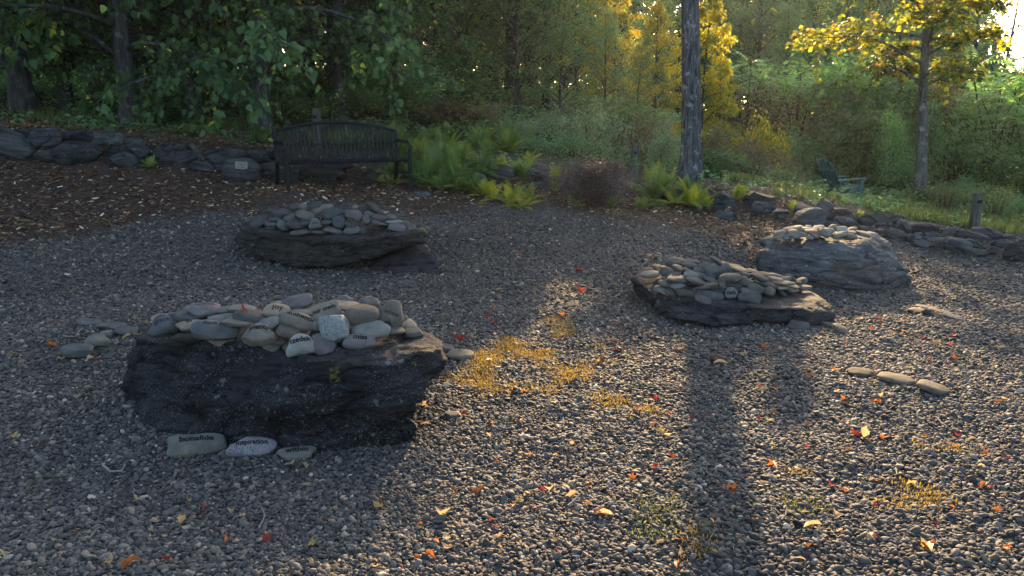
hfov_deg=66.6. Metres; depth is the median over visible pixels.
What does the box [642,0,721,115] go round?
hazy tree
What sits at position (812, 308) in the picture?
memorial boulder
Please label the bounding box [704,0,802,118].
hazy tree
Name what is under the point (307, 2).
forest tree
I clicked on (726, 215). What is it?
wall stone
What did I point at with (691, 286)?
river stone
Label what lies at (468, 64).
forest tree
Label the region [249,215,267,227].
river stone
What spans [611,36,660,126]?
slender tree
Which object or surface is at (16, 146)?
wall stone
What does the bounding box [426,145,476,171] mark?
fern
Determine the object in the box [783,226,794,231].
river stone
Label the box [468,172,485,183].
wall stone
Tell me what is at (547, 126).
shrub
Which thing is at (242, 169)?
plaque stone
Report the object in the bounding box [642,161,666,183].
fern
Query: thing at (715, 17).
yellow tree
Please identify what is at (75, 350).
river stone
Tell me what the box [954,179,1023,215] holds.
shrub
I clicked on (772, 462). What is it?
fallen leaf
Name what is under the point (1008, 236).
wall stone
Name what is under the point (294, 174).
wall stone
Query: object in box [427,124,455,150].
fern
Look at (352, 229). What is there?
river stone
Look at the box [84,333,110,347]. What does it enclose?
river stone
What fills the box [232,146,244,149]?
wall stone
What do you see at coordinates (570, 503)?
twig
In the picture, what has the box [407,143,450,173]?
fern
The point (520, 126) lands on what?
shrub
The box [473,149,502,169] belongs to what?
fern
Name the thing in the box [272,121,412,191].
park bench
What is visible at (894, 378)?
river stone
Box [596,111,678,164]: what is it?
shrub
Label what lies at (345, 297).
river stone
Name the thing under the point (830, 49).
hazy tree
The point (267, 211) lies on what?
river stone
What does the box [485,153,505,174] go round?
fern
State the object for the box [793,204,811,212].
wall stone
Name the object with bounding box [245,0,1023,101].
sky
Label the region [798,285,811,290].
river stone
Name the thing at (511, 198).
fern
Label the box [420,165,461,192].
fern
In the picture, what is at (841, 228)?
river stone
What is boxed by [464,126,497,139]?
fern
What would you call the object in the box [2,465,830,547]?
green moss
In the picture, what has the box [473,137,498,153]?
fern
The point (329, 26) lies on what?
forest tree
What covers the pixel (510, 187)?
fern
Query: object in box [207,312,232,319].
river stone
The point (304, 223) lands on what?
river stone
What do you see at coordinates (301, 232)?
river stone
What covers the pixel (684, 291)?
river stone
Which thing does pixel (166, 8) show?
forest tree
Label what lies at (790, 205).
fern
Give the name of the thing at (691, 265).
river stone
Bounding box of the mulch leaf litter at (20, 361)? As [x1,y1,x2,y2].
[0,107,843,375]
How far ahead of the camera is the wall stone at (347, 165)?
11.67 m
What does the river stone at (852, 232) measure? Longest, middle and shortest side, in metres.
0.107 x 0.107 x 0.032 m
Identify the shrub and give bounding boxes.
[0,84,84,99]
[99,84,186,107]
[142,108,199,125]
[181,89,271,116]
[269,64,362,111]
[270,93,341,127]
[313,81,407,119]
[367,61,471,124]
[411,90,508,129]
[420,46,502,114]
[455,102,511,136]
[475,118,550,135]
[513,134,555,155]
[519,105,595,142]
[535,125,640,168]
[541,95,642,162]
[581,86,673,145]
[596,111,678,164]
[614,119,680,174]
[702,116,735,169]
[702,142,752,177]
[703,71,862,143]
[715,128,811,186]
[721,107,795,174]
[726,81,843,166]
[748,163,809,182]
[768,119,833,184]
[771,53,875,163]
[774,130,861,177]
[797,169,856,189]
[798,100,899,183]
[817,19,939,178]
[835,61,965,182]
[835,132,945,190]
[870,103,914,195]
[878,161,939,195]
[900,87,992,190]
[902,55,1013,183]
[905,183,945,203]
[915,120,1011,186]
[920,176,970,209]
[934,172,1005,206]
[951,71,1023,156]
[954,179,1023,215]
[958,116,1023,194]
[965,91,1023,152]
[974,154,1023,197]
[993,195,1023,219]
[1005,49,1023,143]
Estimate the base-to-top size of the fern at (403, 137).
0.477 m
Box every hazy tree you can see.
[571,0,664,101]
[617,0,701,108]
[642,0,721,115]
[700,0,753,121]
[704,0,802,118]
[720,0,784,116]
[750,1,813,135]
[764,0,851,129]
[784,1,870,79]
[815,0,879,85]
[864,5,946,78]
[871,0,933,94]
[906,14,964,98]
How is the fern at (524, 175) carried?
on the ground at (140, 173)
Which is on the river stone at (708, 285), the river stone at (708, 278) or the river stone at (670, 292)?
the river stone at (708, 278)
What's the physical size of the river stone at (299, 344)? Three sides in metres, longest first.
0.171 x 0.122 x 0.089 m
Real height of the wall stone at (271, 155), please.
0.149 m
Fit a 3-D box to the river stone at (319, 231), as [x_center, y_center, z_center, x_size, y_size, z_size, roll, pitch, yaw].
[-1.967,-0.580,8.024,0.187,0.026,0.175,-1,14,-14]
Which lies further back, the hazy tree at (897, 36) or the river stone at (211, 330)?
the hazy tree at (897, 36)
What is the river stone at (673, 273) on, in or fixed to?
on the river stone at (676, 279)
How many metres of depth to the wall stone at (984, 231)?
9.71 m
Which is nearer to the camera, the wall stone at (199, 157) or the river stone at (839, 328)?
the river stone at (839, 328)
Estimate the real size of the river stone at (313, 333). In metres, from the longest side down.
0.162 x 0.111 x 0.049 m
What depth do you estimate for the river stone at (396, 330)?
4.25 m
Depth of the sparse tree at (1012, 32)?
28.68 m
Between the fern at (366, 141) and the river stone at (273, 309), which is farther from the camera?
the fern at (366, 141)
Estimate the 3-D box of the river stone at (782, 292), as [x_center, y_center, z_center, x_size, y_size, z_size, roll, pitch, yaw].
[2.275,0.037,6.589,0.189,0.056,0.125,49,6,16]
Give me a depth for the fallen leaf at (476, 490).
3.41 m
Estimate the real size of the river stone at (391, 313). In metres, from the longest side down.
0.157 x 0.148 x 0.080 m
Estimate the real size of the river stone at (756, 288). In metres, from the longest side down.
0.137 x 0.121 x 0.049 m
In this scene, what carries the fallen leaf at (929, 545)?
on the ground at (140, 173)
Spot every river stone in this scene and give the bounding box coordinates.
[59,343,93,357]
[75,318,101,325]
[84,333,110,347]
[97,322,125,329]
[100,330,113,336]
[114,326,137,335]
[149,314,177,336]
[166,433,226,458]
[167,313,185,335]
[172,332,203,343]
[175,309,201,321]
[175,319,199,331]
[188,302,220,317]
[191,319,239,340]
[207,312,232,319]
[207,339,233,346]
[216,306,228,313]
[222,317,254,326]
[225,437,276,457]
[227,304,256,312]
[232,309,267,322]
[241,323,277,345]
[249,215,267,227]
[259,316,279,330]
[261,344,281,351]
[262,303,290,316]
[263,208,272,213]
[264,221,276,225]
[265,226,278,228]
[269,217,282,221]
[271,209,291,217]
[272,328,289,344]
[276,220,288,230]
[276,323,300,337]
[277,445,316,460]
[279,311,314,331]
[281,338,290,351]
[282,293,311,309]
[283,214,295,220]
[286,218,305,229]
[286,333,314,357]
[289,203,298,210]
[290,228,308,235]
[290,309,312,315]
[296,210,315,220]
[297,202,308,210]
[300,220,309,225]
[305,302,324,308]
[307,300,340,320]
[308,201,321,209]
[309,218,321,229]
[309,331,319,336]
[310,207,323,214]
[311,333,336,354]
[312,230,326,233]
[312,320,319,330]
[318,315,349,343]
[320,203,333,210]
[321,208,340,219]
[321,220,331,224]
[323,227,339,233]
[331,216,345,228]
[335,295,352,300]
[338,204,351,209]
[339,300,358,310]
[342,222,352,228]
[342,225,359,234]
[342,333,375,349]
[344,304,379,325]
[345,209,362,221]
[351,320,390,338]
[357,225,366,233]
[358,205,368,211]
[362,215,370,224]
[362,296,379,307]
[364,211,372,217]
[366,201,381,213]
[371,214,385,221]
[371,220,388,226]
[377,300,403,326]
[385,214,395,219]
[385,219,401,223]
[388,223,405,231]
[389,327,404,334]
[390,318,416,333]
[400,220,410,225]
[403,327,423,337]
[406,224,416,229]
[443,343,453,352]
[444,411,460,418]
[446,348,473,359]
[640,270,658,277]
[651,264,661,273]
[653,285,665,292]
[658,279,672,287]
[661,266,672,276]
[665,257,683,266]
[665,271,681,278]
[665,288,676,295]
[666,275,687,283]
[670,283,685,289]
[672,264,683,274]
[676,286,695,297]
[682,258,699,264]
[682,262,697,269]
[683,267,692,271]
[683,271,699,277]
[685,276,706,285]
[686,284,696,288]
[693,267,702,272]
[694,294,711,304]
[695,282,717,289]
[696,289,724,300]
[697,263,708,268]
[698,273,706,278]
[702,256,713,262]
[703,266,718,279]
[703,276,716,282]
[707,262,731,275]
[710,256,721,265]
[714,287,725,292]
[717,273,741,281]
[718,281,727,288]
[724,287,737,298]
[725,282,742,287]
[731,266,750,272]
[738,292,761,303]
[739,276,750,286]
[740,272,751,278]
[741,287,755,292]
[747,268,758,272]
[747,283,763,294]
[751,272,770,281]
[759,271,771,275]
[759,281,777,289]
[763,286,775,295]
[767,276,782,281]
[770,273,781,276]
[771,281,787,285]
[773,233,784,239]
[774,229,786,234]
[776,285,787,289]
[776,290,787,295]
[779,276,791,280]
[782,235,791,239]
[782,274,797,281]
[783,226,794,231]
[785,284,798,288]
[786,288,798,292]
[787,229,798,234]
[787,319,809,329]
[789,233,800,238]
[797,277,807,284]
[798,232,807,236]
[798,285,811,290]
[804,229,817,234]
[810,232,820,238]
[819,228,832,237]
[820,321,832,327]
[828,224,837,229]
[831,231,846,238]
[832,323,847,333]
[836,226,847,231]
[845,233,856,238]
[847,230,856,234]
[847,367,874,378]
[848,227,857,230]
[856,230,870,237]
[877,372,915,384]
[907,307,922,313]
[915,304,937,308]
[916,379,948,394]
[921,308,933,315]
[928,307,951,312]
[943,312,962,319]
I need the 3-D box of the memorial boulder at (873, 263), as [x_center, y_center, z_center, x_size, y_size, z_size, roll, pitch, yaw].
[3.292,-0.290,8.086,1.702,0.584,1.470,0,12,0]
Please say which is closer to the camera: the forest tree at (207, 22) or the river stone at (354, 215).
the river stone at (354, 215)
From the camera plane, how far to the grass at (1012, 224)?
11.60 m
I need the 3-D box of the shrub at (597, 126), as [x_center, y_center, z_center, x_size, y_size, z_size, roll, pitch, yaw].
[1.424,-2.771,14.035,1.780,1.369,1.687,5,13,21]
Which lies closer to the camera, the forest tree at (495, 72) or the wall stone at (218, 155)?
the wall stone at (218, 155)
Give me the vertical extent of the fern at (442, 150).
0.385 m
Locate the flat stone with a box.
[411,190,431,197]
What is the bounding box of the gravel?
[0,123,1023,575]
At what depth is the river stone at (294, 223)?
8.02 m
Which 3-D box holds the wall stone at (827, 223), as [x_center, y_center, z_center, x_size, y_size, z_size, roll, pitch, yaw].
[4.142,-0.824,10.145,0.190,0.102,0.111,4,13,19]
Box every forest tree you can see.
[0,2,141,71]
[32,0,176,78]
[38,0,293,83]
[74,3,224,66]
[97,0,372,100]
[139,0,245,66]
[165,2,325,77]
[226,0,422,77]
[268,0,538,82]
[273,0,496,76]
[273,4,500,80]
[330,0,560,84]
[371,0,596,89]
[407,0,606,93]
[420,0,577,79]
[472,0,629,91]
[496,0,610,87]
[504,3,631,95]
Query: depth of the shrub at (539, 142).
12.88 m
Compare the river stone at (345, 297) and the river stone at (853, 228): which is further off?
the river stone at (853, 228)
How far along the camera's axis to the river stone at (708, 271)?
6.61 m
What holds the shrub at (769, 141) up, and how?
on the ground at (140, 173)
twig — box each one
[100,489,128,497]
[102,464,125,471]
[107,231,148,238]
[567,493,580,506]
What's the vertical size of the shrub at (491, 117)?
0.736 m
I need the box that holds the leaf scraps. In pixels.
[2,172,1023,575]
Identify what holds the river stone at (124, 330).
on the ground at (140, 173)
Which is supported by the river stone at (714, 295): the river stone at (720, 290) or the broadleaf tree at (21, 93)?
the river stone at (720, 290)
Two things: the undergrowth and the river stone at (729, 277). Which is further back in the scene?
the undergrowth
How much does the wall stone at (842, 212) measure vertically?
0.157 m
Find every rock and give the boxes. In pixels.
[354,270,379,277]
[368,245,443,274]
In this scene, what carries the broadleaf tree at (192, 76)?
on the ground at (140, 173)
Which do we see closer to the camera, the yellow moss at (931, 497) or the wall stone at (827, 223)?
the yellow moss at (931, 497)
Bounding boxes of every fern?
[136,156,157,167]
[306,130,330,142]
[322,131,344,150]
[331,127,367,147]
[332,132,356,149]
[352,133,378,148]
[366,131,385,145]
[370,120,393,139]
[372,174,386,182]
[375,132,412,165]
[375,162,402,176]
[378,119,413,149]
[380,173,402,186]
[382,123,412,148]
[392,153,417,171]
[393,155,424,183]
[398,136,430,151]
[402,143,417,156]
[404,136,438,160]
[404,156,443,188]
[406,142,452,179]
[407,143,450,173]
[407,154,424,162]
[410,131,436,142]
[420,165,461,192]
[421,126,443,139]
[424,156,478,190]
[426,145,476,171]
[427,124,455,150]
[428,152,469,176]
[435,143,449,158]
[438,120,457,133]
[438,140,455,152]
[441,125,462,138]
[442,136,477,170]
[447,132,466,143]
[454,147,473,162]
[456,176,497,198]
[462,124,495,138]
[462,152,514,171]
[462,169,500,192]
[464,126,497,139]
[465,122,497,147]
[465,150,505,177]
[466,116,498,134]
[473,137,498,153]
[473,138,506,151]
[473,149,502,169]
[477,180,507,203]
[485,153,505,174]
[491,119,512,140]
[491,152,516,179]
[491,186,522,209]
[492,118,520,140]
[492,126,522,148]
[494,123,533,140]
[494,135,521,151]
[497,136,529,152]
[499,124,532,149]
[499,179,528,197]
[502,190,544,208]
[508,155,535,175]
[508,159,520,169]
[515,181,546,200]
[516,164,530,180]
[521,149,544,165]
[549,164,565,190]
[561,192,584,204]
[602,193,618,206]
[623,160,677,208]
[631,196,656,208]
[637,182,704,205]
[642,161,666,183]
[650,165,690,195]
[663,176,713,209]
[672,174,706,195]
[676,186,718,207]
[732,183,750,199]
[786,200,797,210]
[853,210,863,224]
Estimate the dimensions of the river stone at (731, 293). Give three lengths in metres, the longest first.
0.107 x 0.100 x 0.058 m
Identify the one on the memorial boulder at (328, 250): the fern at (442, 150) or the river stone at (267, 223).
the river stone at (267, 223)
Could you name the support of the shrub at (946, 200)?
on the ground at (140, 173)
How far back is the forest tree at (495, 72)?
20.27 m
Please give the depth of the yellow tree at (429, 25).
22.48 m
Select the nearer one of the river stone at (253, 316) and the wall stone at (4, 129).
the river stone at (253, 316)
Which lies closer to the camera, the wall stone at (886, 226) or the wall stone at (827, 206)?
the wall stone at (886, 226)
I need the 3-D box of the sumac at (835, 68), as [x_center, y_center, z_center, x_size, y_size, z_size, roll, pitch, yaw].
[7.445,-4.167,18.509,1.490,2.758,2.129,-3,13,-14]
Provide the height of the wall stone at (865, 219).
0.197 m
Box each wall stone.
[0,125,26,137]
[0,133,35,159]
[0,154,5,161]
[14,130,30,136]
[21,128,58,131]
[27,129,62,148]
[33,150,55,162]
[51,140,105,164]
[61,131,72,139]
[67,129,92,133]
[70,131,93,141]
[92,132,112,144]
[104,156,113,164]
[106,146,119,154]
[109,133,124,145]
[110,152,139,166]
[123,138,146,145]
[127,144,150,160]
[152,142,174,164]
[170,150,195,167]
[173,144,186,152]
[186,143,202,153]
[189,161,214,172]
[195,154,204,160]
[204,148,246,163]
[213,164,222,171]
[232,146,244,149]
[246,151,269,163]
[260,162,274,177]
[266,150,274,159]
[279,166,298,183]
[298,166,307,182]
[307,164,337,184]
[308,158,353,168]
[334,165,344,180]
[365,168,377,182]
[461,158,493,171]
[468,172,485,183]
[494,164,514,178]
[525,164,547,184]
[529,181,542,188]
[713,209,737,219]
[714,192,734,207]
[742,192,775,205]
[751,201,775,215]
[772,208,789,218]
[792,207,825,226]
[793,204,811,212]
[814,200,833,219]
[824,221,837,226]
[832,208,851,217]
[832,217,856,226]
[851,213,876,226]
[857,226,871,230]
[868,228,886,236]
[871,214,904,223]
[875,222,895,230]
[887,228,905,239]
[896,219,910,232]
[901,236,912,241]
[906,233,928,238]
[909,223,940,232]
[912,235,931,247]
[925,231,943,237]
[928,237,944,247]
[938,226,959,236]
[940,236,972,253]
[953,230,991,242]
[966,239,981,248]
[968,248,986,256]
[970,226,998,236]
[981,244,988,248]
[985,246,998,254]
[990,233,1002,239]
[991,239,1012,247]
[1001,234,1015,240]
[1002,242,1023,261]
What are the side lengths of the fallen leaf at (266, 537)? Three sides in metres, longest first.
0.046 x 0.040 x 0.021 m
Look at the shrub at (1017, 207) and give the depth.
12.42 m
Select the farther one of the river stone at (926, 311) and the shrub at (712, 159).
the shrub at (712, 159)
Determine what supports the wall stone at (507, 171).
on the ground at (140, 173)
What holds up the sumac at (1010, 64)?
on the ground at (140, 173)
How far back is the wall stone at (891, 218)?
10.29 m
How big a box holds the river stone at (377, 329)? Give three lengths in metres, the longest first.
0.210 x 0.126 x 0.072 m
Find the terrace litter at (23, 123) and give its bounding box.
[0,106,311,148]
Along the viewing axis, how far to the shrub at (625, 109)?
14.84 m
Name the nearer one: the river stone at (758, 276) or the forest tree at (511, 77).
the river stone at (758, 276)
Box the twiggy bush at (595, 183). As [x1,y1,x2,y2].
[536,154,654,208]
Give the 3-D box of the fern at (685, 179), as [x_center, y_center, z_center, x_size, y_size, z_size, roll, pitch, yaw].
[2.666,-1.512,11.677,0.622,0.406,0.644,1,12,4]
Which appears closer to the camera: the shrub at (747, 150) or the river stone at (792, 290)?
the river stone at (792, 290)
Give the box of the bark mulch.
[0,122,844,256]
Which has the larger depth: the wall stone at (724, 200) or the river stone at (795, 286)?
the wall stone at (724, 200)
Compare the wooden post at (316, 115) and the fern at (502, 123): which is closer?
the wooden post at (316, 115)
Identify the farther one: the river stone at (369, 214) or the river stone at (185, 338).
the river stone at (369, 214)
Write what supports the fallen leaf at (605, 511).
on the ground at (140, 173)
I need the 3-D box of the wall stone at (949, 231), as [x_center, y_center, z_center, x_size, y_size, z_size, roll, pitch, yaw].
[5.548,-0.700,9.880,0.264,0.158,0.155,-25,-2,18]
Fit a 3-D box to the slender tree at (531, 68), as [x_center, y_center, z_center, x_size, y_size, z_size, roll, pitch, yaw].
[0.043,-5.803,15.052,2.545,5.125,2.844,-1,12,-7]
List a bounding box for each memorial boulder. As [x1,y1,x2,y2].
[120,324,447,452]
[236,216,427,267]
[630,267,835,326]
[754,230,910,291]
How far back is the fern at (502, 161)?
11.74 m
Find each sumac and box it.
[706,49,788,136]
[737,68,811,137]
[760,66,840,136]
[796,50,870,163]
[930,80,1023,152]
[934,44,1023,190]
[951,73,1023,192]
[969,97,1023,195]
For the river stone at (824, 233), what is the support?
on the memorial boulder at (873, 263)
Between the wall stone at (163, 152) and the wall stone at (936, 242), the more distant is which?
the wall stone at (163, 152)
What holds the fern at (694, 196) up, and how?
on the ground at (140, 173)
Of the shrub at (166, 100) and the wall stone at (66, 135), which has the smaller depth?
the wall stone at (66, 135)
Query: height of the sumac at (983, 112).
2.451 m
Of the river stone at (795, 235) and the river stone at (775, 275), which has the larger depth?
the river stone at (795, 235)
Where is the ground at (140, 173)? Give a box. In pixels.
[0,79,1023,575]
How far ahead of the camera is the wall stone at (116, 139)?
10.18 m
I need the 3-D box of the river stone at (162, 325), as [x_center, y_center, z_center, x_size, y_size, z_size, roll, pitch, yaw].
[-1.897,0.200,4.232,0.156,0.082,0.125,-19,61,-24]
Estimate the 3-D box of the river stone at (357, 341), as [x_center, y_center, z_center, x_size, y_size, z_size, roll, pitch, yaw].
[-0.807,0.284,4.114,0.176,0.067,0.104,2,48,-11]
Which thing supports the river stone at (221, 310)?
on the river stone
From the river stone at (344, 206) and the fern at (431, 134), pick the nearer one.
the river stone at (344, 206)
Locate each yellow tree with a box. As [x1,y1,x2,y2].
[412,0,503,58]
[521,0,622,99]
[579,0,654,108]
[610,0,681,116]
[664,0,743,153]
[701,55,743,146]
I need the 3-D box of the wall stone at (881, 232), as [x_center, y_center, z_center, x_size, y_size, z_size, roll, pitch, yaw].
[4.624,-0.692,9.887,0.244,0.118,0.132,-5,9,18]
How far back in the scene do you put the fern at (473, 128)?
13.21 m
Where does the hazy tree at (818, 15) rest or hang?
on the ground at (140, 173)
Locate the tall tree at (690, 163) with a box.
[676,0,703,179]
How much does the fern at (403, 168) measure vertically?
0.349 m
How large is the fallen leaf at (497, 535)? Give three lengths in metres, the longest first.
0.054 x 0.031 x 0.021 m
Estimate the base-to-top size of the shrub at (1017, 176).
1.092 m
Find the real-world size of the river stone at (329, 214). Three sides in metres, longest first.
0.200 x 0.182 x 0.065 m
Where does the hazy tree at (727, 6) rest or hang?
on the ground at (140, 173)
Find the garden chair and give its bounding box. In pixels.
[815,158,867,198]
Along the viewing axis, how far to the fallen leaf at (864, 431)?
3.99 m
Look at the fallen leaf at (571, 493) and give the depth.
3.37 m
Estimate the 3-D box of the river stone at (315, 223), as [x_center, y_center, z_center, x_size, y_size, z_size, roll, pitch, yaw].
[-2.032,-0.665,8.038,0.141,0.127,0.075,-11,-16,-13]
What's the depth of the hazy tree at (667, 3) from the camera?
24.85 m
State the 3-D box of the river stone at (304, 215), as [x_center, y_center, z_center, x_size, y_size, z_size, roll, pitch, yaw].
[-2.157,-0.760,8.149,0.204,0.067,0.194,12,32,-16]
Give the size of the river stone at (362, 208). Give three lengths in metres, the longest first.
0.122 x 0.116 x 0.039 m
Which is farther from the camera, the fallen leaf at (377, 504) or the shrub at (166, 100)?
the shrub at (166, 100)
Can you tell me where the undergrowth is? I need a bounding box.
[0,65,1023,227]
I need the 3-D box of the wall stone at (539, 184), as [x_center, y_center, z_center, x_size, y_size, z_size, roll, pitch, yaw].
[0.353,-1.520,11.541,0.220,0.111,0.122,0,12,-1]
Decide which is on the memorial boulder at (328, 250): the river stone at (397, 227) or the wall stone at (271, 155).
the river stone at (397, 227)
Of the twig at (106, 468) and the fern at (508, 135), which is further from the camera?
the fern at (508, 135)
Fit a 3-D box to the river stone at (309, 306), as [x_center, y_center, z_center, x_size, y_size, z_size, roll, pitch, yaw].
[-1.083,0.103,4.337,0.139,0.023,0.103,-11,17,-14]
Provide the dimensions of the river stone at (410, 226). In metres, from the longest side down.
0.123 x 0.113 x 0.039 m
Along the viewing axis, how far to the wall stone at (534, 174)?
11.55 m
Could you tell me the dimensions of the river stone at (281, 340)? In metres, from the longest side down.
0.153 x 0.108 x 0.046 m
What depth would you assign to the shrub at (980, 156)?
14.64 m
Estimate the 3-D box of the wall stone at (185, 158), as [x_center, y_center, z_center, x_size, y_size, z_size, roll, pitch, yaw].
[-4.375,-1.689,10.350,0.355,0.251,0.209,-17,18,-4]
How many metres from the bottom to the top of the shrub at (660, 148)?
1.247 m
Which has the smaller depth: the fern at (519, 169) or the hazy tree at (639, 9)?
the fern at (519, 169)
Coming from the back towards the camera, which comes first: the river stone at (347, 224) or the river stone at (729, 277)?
the river stone at (347, 224)
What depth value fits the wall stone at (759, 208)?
10.80 m
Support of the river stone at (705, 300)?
on the memorial boulder at (812, 308)
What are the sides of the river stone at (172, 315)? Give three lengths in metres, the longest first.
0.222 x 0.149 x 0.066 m
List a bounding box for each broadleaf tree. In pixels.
[0,0,110,79]
[0,0,158,109]
[0,0,246,112]
[0,0,344,137]
[34,0,431,130]
[41,0,338,120]
[218,0,481,120]
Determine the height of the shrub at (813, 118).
2.007 m
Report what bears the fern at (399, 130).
on the ground at (140, 173)
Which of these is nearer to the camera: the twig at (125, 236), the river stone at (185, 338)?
the river stone at (185, 338)
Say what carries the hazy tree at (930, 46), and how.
on the ground at (140, 173)
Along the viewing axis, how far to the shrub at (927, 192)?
13.84 m
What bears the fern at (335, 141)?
on the ground at (140, 173)
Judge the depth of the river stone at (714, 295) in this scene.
6.39 m
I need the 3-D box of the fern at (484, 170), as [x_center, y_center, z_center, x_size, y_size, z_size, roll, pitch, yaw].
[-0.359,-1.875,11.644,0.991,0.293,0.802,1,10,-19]
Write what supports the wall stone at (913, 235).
on the ground at (140, 173)
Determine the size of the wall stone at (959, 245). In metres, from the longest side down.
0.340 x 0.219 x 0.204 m
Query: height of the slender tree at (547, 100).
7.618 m
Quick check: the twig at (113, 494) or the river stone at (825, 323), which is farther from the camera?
the river stone at (825, 323)
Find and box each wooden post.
[312,109,321,149]
[630,146,638,178]
[968,193,983,229]
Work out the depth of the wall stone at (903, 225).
9.93 m
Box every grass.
[17,103,310,141]
[718,169,1023,234]
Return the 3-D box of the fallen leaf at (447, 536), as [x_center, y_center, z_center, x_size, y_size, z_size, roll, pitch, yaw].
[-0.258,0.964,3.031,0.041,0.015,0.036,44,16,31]
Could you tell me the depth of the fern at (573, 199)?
10.83 m
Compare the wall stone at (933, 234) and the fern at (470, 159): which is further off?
the fern at (470, 159)
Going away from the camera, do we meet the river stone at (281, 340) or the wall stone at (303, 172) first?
the river stone at (281, 340)
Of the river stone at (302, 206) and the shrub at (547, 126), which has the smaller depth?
the river stone at (302, 206)
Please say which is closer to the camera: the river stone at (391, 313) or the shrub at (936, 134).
the river stone at (391, 313)
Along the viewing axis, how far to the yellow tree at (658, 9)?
18.12 m
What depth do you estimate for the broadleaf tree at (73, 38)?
11.45 m
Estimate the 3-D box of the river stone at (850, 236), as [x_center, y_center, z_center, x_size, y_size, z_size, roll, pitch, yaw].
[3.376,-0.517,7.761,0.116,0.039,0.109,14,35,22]
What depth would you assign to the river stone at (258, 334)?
4.04 m
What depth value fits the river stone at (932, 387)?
4.61 m
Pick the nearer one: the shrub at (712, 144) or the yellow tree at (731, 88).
the shrub at (712, 144)
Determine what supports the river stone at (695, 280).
on the river stone at (708, 285)
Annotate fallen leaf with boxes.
[0,549,11,555]
[45,341,56,345]
[104,551,112,563]
[121,556,139,570]
[160,555,171,559]
[177,513,186,523]
[262,531,271,541]
[308,538,316,544]
[373,501,382,507]
[425,549,435,558]
[435,506,449,514]
[441,542,454,548]
[442,532,450,539]
[449,486,457,494]
[451,332,466,340]
[470,485,484,493]
[491,532,502,537]
[566,490,577,496]
[596,508,613,515]
[628,473,636,479]
[657,428,670,435]
[713,359,726,362]
[727,481,737,488]
[758,385,767,391]
[758,480,768,485]
[768,459,776,467]
[804,520,820,526]
[833,507,843,515]
[851,429,859,436]
[860,426,869,436]
[907,480,916,485]
[921,537,933,550]
[930,338,939,344]
[980,480,987,487]
[993,506,1001,511]
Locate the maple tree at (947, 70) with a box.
[786,0,1021,195]
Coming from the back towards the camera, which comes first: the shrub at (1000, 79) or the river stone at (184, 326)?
the shrub at (1000, 79)
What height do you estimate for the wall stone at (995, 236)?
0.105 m
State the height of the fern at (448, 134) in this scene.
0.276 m
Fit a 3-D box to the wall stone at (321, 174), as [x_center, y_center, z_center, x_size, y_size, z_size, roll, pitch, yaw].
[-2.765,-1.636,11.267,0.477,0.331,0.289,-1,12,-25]
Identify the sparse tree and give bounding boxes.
[929,6,1022,94]
[976,0,1023,86]
[996,12,1023,131]
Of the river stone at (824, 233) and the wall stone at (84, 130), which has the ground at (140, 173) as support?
the wall stone at (84, 130)
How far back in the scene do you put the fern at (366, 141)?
12.58 m
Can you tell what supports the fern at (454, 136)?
on the ground at (140, 173)
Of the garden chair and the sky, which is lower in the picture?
the garden chair
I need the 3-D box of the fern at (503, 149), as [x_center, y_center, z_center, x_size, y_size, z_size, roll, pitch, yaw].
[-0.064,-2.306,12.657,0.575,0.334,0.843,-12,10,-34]
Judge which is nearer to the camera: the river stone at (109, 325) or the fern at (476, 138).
the river stone at (109, 325)
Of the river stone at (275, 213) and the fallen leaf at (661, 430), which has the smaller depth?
the fallen leaf at (661, 430)
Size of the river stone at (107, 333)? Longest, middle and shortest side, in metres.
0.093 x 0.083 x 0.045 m
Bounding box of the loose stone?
[353,185,366,191]
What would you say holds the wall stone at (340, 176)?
on the ground at (140, 173)
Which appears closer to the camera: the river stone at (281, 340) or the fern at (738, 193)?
the river stone at (281, 340)
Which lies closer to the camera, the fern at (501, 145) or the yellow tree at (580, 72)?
the fern at (501, 145)
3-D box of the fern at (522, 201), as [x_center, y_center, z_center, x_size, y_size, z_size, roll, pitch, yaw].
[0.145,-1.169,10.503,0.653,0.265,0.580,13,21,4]
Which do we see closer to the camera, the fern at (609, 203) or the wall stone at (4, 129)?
the wall stone at (4, 129)
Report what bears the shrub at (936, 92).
on the ground at (140, 173)
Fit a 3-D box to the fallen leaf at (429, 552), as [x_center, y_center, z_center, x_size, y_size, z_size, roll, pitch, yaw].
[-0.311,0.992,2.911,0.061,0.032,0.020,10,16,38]
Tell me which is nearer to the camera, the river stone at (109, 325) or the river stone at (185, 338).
the river stone at (185, 338)
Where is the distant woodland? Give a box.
[27,0,1016,116]
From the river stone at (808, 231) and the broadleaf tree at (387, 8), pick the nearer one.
the river stone at (808, 231)
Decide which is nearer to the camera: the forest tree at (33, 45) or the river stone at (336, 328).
the river stone at (336, 328)
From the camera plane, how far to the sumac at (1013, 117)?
14.49 m
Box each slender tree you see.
[354,0,478,109]
[406,0,514,105]
[454,0,613,108]
[464,0,579,117]
[519,0,606,116]
[574,1,634,108]
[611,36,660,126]
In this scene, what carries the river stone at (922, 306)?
on the ground at (140, 173)
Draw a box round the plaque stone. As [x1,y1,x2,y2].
[222,157,261,182]
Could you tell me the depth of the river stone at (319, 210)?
8.22 m
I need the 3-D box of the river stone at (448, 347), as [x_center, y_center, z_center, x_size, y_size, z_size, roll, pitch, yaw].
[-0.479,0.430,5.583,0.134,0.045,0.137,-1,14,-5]
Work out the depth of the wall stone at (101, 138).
10.13 m
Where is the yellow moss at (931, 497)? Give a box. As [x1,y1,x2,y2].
[439,314,973,564]
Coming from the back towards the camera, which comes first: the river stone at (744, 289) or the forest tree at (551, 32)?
the forest tree at (551, 32)
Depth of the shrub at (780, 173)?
13.38 m
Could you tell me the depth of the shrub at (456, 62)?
14.57 m

